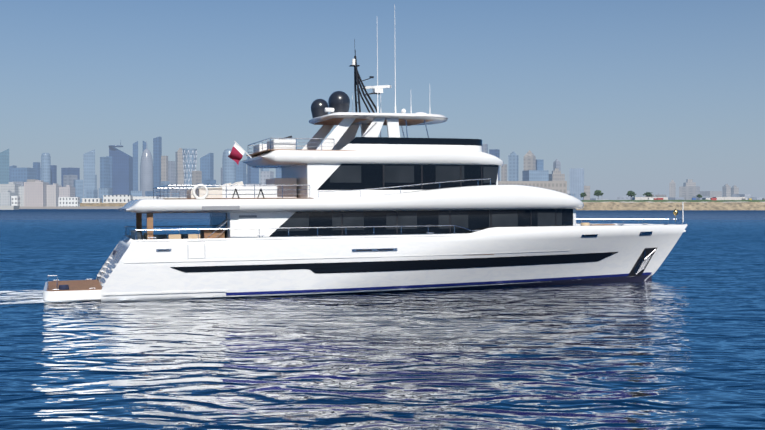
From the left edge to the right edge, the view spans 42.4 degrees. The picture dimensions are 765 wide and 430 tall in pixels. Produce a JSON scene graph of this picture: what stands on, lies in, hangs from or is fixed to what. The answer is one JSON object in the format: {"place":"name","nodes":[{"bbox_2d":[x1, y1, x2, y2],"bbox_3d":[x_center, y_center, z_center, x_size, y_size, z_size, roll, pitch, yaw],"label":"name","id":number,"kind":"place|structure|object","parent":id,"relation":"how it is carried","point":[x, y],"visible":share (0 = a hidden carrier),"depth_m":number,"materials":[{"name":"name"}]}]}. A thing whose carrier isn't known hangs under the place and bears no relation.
{"place":"outdoors","nodes":[
{"label":"outdoors","id":0,"kind":"place"},
{"bbox_2d":[0,149,8,183],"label":"tower","id":1,"kind":"structure","parent":0,"point":[4,167],"depth_m":4282.35,"materials":[{"name":"blue glass"}]},
{"bbox_2d":[11,168,36,181],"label":"building","id":2,"kind":"structure","parent":0,"point":[21,174],"depth_m":4085.74,"materials":[{"name":"blue glass"}]},
{"bbox_2d":[33,162,39,179],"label":"tower","id":3,"kind":"structure","parent":0,"point":[36,165],"depth_m":4283.95,"materials":[{"name":"blue glass"}]},
{"bbox_2d":[41,153,50,183],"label":"round tower","id":4,"kind":"structure","parent":0,"point":[45,167],"depth_m":4285.85,"materials":[{"name":"blue glass"}]},
{"bbox_2d":[61,168,79,186],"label":"building","id":5,"kind":"structure","parent":0,"point":[70,171],"depth_m":4495.45,"materials":[{"name":"blue glass"}]},
{"bbox_2d":[63,175,77,186],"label":"building","id":6,"kind":"structure","parent":0,"point":[68,179],"depth_m":3987.84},
{"bbox_2d":[74,180,82,202],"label":"tower","id":7,"kind":"structure","parent":0,"point":[78,185],"depth_m":3779.81,"materials":[{"name":"blue glass"}]},
{"bbox_2d":[83,149,94,197],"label":"tower","id":8,"kind":"structure","parent":0,"point":[89,168],"depth_m":4285.06,"materials":[{"name":"blue glass"}]},
{"bbox_2d":[86,190,97,197],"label":"building","id":9,"kind":"structure","parent":0,"point":[91,193],"depth_m":3677.82,"materials":[{"name":"blue glass"}]},
{"bbox_2d":[100,157,109,187],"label":"tower","id":10,"kind":"structure","parent":0,"point":[104,172],"depth_m":4188.07,"materials":[{"name":"blue glass"}]},
{"bbox_2d":[99,188,111,202],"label":"building","id":11,"kind":"structure","parent":0,"point":[105,191],"depth_m":3597.07,"materials":[{"name":"blue glass"}]},
{"bbox_2d":[106,156,111,187],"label":"tower","id":12,"kind":"structure","parent":0,"point":[110,171],"depth_m":4237.38,"materials":[{"name":"blue glass"}]},
{"bbox_2d":[129,191,141,195],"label":"building","id":13,"kind":"structure","parent":0,"point":[136,193],"depth_m":3409.13,"materials":[{"name":"blue glass"}]},
{"bbox_2d":[140,141,152,195],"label":"round tower","id":14,"kind":"structure","parent":0,"point":[146,173],"depth_m":4193.24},
{"bbox_2d":[145,191,157,196],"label":"building","id":15,"kind":"structure","parent":0,"point":[148,193],"depth_m":3576.58,"materials":[{"name":"blue glass"}]},
{"bbox_2d":[161,156,167,180],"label":"tower","id":16,"kind":"structure","parent":0,"point":[164,168],"depth_m":4288.12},
{"bbox_2d":[161,181,169,196],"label":"building","id":17,"kind":"structure","parent":0,"point":[163,192],"depth_m":3465.80,"materials":[{"name":"blue glass"}]},
{"bbox_2d":[177,186,187,196],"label":"building","id":18,"kind":"structure","parent":0,"point":[181,191],"depth_m":3868.46,"materials":[{"name":"blue glass"}]},
{"bbox_2d":[192,171,201,187],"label":"building","id":19,"kind":"structure","parent":0,"point":[196,177],"depth_m":3993.55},
{"bbox_2d":[200,153,213,182],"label":"tower","id":20,"kind":"structure","parent":0,"point":[207,165],"depth_m":4290.92,"materials":[{"name":"blue glass"}]},
{"bbox_2d":[203,180,215,186],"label":"building","id":21,"kind":"structure","parent":0,"point":[209,182],"depth_m":3410.23,"materials":[{"name":"blue glass"}]},
{"bbox_2d":[247,156,258,183],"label":"tower","id":22,"kind":"structure","parent":0,"point":[252,175],"depth_m":4296.76,"materials":[{"name":"blue glass"}]},
{"bbox_2d":[276,168,281,177],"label":"tower","id":23,"kind":"structure","parent":0,"point":[278,173],"depth_m":4297.20,"materials":[{"name":"blue glass"}]},
{"bbox_2d":[0,209,764,429],"bbox_3d":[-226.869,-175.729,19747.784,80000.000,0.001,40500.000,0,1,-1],"label":"water","id":24,"kind":"structure","parent":0,"point":[677,342],"depth_m":26.11,"materials":[{"name":"blue liquid"}]},
{"bbox_2d":[0,206,18,209],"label":"building","id":25,"kind":"structure","parent":24,"relation":"on","point":[9,207],"depth_m":995.59,"materials":[{"name":"grey concrete"}]},
{"bbox_2d":[19,206,122,208],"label":"shoreline","id":26,"kind":"structure","parent":24,"relation":"on","point":[82,207],"depth_m":1245.61,"materials":[{"name":"grey"}]},
{"bbox_2d":[0,190,16,205],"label":"building","id":27,"kind":"structure","parent":26,"relation":"on","point":[5,197],"depth_m":1239.40,"materials":[{"name":"white concrete"}]},
{"bbox_2d":[0,182,20,195],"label":"building","id":28,"kind":"structure","parent":26,"relation":"on","point":[12,186],"depth_m":1278.17,"materials":[{"name":"grey concrete"}]},
{"bbox_2d":[19,186,23,205],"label":"building","id":29,"kind":"structure","parent":26,"relation":"on","point":[21,191],"depth_m":1292.34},
{"bbox_2d":[24,180,48,206],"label":"apartment building","id":30,"kind":"structure","parent":26,"relation":"on","point":[35,193],"depth_m":1264.67,"materials":[{"name":"white concrete"}]},
{"bbox_2d":[11,196,79,206],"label":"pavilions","id":31,"kind":"object","parent":26,"relation":"on","point":[65,201],"visible":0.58,"depth_m":1246.27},
{"bbox_2d":[47,183,61,205],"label":"building","id":32,"kind":"structure","parent":26,"relation":"on","point":[52,194],"depth_m":1278.89,"materials":[{"name":"white concrete"}]},
{"bbox_2d":[59,185,74,196],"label":"building","id":33,"kind":"structure","parent":26,"relation":"on","point":[68,191],"depth_m":1293.00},
{"bbox_2d":[80,203,125,205],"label":"shoreline","id":34,"kind":"structure","parent":24,"relation":"on","point":[102,204],"depth_m":1503.82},
{"bbox_2d":[82,195,186,202],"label":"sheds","id":35,"kind":"object","parent":34,"relation":"on","point":[117,198],"visible":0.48,"depth_m":1518.15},
{"bbox_2d":[261,171,273,184],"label":"tower","id":36,"kind":"structure","parent":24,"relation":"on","point":[265,175],"depth_m":3895.97,"materials":[{"name":"blue glass"}]},
{"bbox_2d":[0,4,687,303],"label":"yacht","id":37,"kind":"object","parent":24,"relation":"on","point":[341,209],"visible":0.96,"depth_m":43.20,"materials":[{"name":"white metal"}]},
{"bbox_2d":[269,164,572,236],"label":"windows","id":38,"kind":"structure","parent":37,"relation":"in","point":[347,176],"depth_m":43.59,"materials":[{"name":"black glass"}]},
{"bbox_2d":[576,200,764,209],"bbox_3d":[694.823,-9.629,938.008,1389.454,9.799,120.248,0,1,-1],"label":"shoreline","id":39,"kind":"structure","parent":24,"relation":"on","point":[674,204],"depth_m":879.99,"materials":[{"name":"grey"}]},
{"bbox_2d":[594,190,603,196],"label":"tree","id":40,"kind":"object","parent":39,"relation":"on","point":[597,193],"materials":[{"name":"green plant"}]},
{"bbox_2d":[626,191,635,199],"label":"tree","id":41,"kind":"object","parent":39,"relation":"on","point":[630,193],"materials":[{"name":"green plant"}]},
{"bbox_2d":[643,192,652,196],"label":"tree","id":42,"kind":"object","parent":39,"relation":"on","point":[647,194],"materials":[{"name":"green plant"}]},
{"bbox_2d":[653,198,716,199],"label":"shipping containers","id":43,"kind":"object","parent":39,"relation":"on","point":[662,198],"visible":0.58,"depth_m":928.72,"materials":[{"name":"red"}]},
{"bbox_2d":[632,197,746,199],"bbox_3d":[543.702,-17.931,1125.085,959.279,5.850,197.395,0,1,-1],"label":"sheds","id":44,"kind":"object","parent":39,"relation":"on","point":[666,198],"visible":0.33,"depth_m":1099.90,"materials":[{"name":"grey"}]},
{"bbox_2d":[0,0,764,199],"label":"sky","id":45,"kind":"structure","parent":0,"point":[640,96],"materials":[{"name":"blue"}]},
{"bbox_2d":[482,144,487,152],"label":"tower","id":46,"kind":"structure","parent":0,"point":[484,148],"depth_m":4001.73,"materials":[{"name":"blue glass"}]},
{"bbox_2d":[489,149,499,180],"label":"tower","id":47,"kind":"structure","parent":0,"point":[495,152],"depth_m":4109.80,"materials":[{"name":"blue glass"}]},
{"bbox_2d":[501,164,506,180],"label":"tower","id":48,"kind":"structure","parent":0,"point":[504,172],"depth_m":4005.42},
{"bbox_2d":[508,152,517,180],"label":"tower","id":49,"kind":"structure","parent":0,"point":[512,166],"depth_m":4006.72,"materials":[{"name":"blue glass"}]},
{"bbox_2d":[524,150,535,170],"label":"tower","id":50,"kind":"structure","parent":0,"point":[529,160],"depth_m":4008.95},
{"bbox_2d":[498,181,566,193],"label":"low building","id":51,"kind":"structure","parent":0,"point":[559,186],"depth_m":2303.84,"materials":[{"name":"beige concrete"}]},
{"bbox_2d":[522,170,548,180],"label":"building","id":52,"kind":"structure","parent":0,"point":[535,175],"depth_m":3709.36,"materials":[{"name":"blue glass"}]},
{"bbox_2d":[536,159,543,169],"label":"tower","id":53,"kind":"structure","parent":0,"point":[539,164],"depth_m":4106.51,"materials":[{"name":"blue glass"}]},
{"bbox_2d":[549,168,564,180],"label":"building","id":54,"kind":"structure","parent":0,"point":[556,175],"depth_m":3810.98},
{"bbox_2d":[553,159,560,170],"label":"tower","id":55,"kind":"structure","parent":0,"point":[556,163],"depth_m":4211.25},
{"bbox_2d":[570,168,583,199],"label":"tower","id":56,"kind":"structure","parent":0,"point":[577,181],"depth_m":3006.07,"materials":[{"name":"blue glass"}]},
{"bbox_2d":[584,186,589,199],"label":"tower","id":57,"kind":"structure","parent":0,"point":[587,190],"depth_m":3582.30,"materials":[{"name":"grey concrete"}]},
{"bbox_2d":[590,198,607,199],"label":"warehouse","id":58,"kind":"structure","parent":0,"point":[598,198],"depth_m":4437.73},
{"bbox_2d":[668,197,683,199],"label":"warehouse","id":59,"kind":"structure","parent":0,"point":[675,198],"depth_m":5111.48,"materials":[{"name":"white"}]},
{"bbox_2d":[679,179,699,199],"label":"building","id":60,"kind":"structure","parent":0,"point":[690,187],"depth_m":6036.58,"materials":[{"name":"grey concrete"}]},
{"bbox_2d":[692,196,708,199],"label":"warehouse","id":61,"kind":"structure","parent":0,"point":[696,197],"depth_m":4559.58,"materials":[{"name":"white"}]},
{"bbox_2d":[700,191,721,197],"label":"warehouse","id":62,"kind":"structure","parent":0,"point":[710,194],"depth_m":6331.78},
{"bbox_2d":[722,184,730,196],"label":"tower","id":63,"kind":"structure","parent":0,"point":[726,190],"depth_m":6028.86,"materials":[{"name":"grey concrete"}]},
{"bbox_2d":[731,185,738,196],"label":"tower","id":64,"kind":"structure","parent":0,"point":[734,189],"depth_m":6029.45,"materials":[{"name":"grey concrete"}]},
{"bbox_2d":[740,194,749,199],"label":"warehouse","id":65,"kind":"structure","parent":0,"point":[747,196],"depth_m":3736.22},
{"bbox_2d":[750,197,762,199],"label":"warehouse","id":66,"kind":"structure","parent":0,"point":[756,198],"depth_m":5450.41,"materials":[{"name":"white"}]},
{"bbox_3d":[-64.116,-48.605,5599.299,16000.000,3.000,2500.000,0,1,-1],"label":"shore","id":67,"kind":"structure","parent":0,"visible":0},
{"bbox_2d":[9,165,16,181],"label":"tower","id":68,"kind":"structure","parent":67,"relation":"on","point":[12,166],"depth_m":4777.55,"materials":[{"name":"blue glass"}]},
{"bbox_2d":[51,165,56,184],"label":"tower","id":69,"kind":"structure","parent":67,"relation":"on","point":[53,173],"depth_m":4382.00,"materials":[{"name":"blue glass"}]},
{"bbox_2d":[95,175,96,189],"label":"tower","id":70,"kind":"structure","parent":67,"relation":"on","point":[95,182],"depth_m":4842.25,"materials":[{"name":"blue glass"}]},
{"bbox_2d":[109,147,132,194],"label":"tower","id":71,"kind":"structure","parent":67,"relation":"on","point":[122,173],"depth_m":4285.75,"materials":[{"name":"blue glass"}]},
{"bbox_2d":[109,140,122,146],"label":"crane","id":72,"kind":"object","parent":71,"relation":"on","point":[116,145],"visible":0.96,"depth_m":4269.14,"materials":[{"name":"grey metal"}]},
{"bbox_2d":[133,141,137,190],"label":"tower","id":73,"kind":"structure","parent":67,"relation":"on","point":[135,166],"depth_m":4435.96,"materials":[{"name":"blue glass"}]},
{"bbox_2d":[153,137,161,198],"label":"tower","id":74,"kind":"structure","parent":67,"relation":"on","point":[157,148],"depth_m":4387.60,"materials":[{"name":"blue glass"}]},
{"bbox_2d":[168,161,174,196],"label":"tower","id":75,"kind":"structure","parent":67,"relation":"on","point":[171,171],"depth_m":4487.65,"materials":[{"name":"blue glass"}]},
{"bbox_2d":[175,148,183,192],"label":"tower","id":76,"kind":"structure","parent":67,"relation":"on","point":[179,169],"depth_m":4487.62,"materials":[{"name":"beige concrete"}]},
{"bbox_2d":[183,149,196,187],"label":"skyscraper","id":77,"kind":"structure","parent":67,"relation":"on","point":[188,156],"depth_m":4096.54,"materials":[{"name":"blue glass"}]},
{"bbox_2d":[182,150,196,187],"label":"diagrid","id":78,"kind":"object","parent":77,"relation":"attached to","point":[184,163],"visible":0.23,"depth_m":4097.93,"materials":[{"name":"grey metal"}]},
{"bbox_2d":[221,168,222,184],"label":"tower","id":79,"kind":"structure","parent":67,"relation":"on","point":[221,176],"depth_m":5069.64,"materials":[{"name":"blue glass"}]},
{"bbox_2d":[222,149,235,183],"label":"round tower","id":80,"kind":"structure","parent":67,"relation":"on","point":[229,169],"depth_m":4294.69,"materials":[{"name":"blue glass"}]},
{"bbox_2d":[236,161,245,184],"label":"tower","id":81,"kind":"structure","parent":67,"relation":"on","point":[240,171],"depth_m":4490.93,"materials":[{"name":"blue glass"}]},
{"bbox_2d":[260,168,268,174],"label":"tower","id":82,"kind":"structure","parent":67,"relation":"on","point":[264,169],"depth_m":5296.57,"materials":[{"name":"blue glass"}]},
{"bbox_2d":[617,197,631,199],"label":"warehouse","id":83,"kind":"structure","parent":67,"relation":"on","point":[623,198],"depth_m":4344.75,"materials":[{"name":"white"}]},
{"bbox_2d":[669,179,675,196],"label":"tower","id":84,"kind":"structure","parent":67,"relation":"on","point":[672,188],"depth_m":6020.38,"materials":[{"name":"grey concrete"}]}
]}

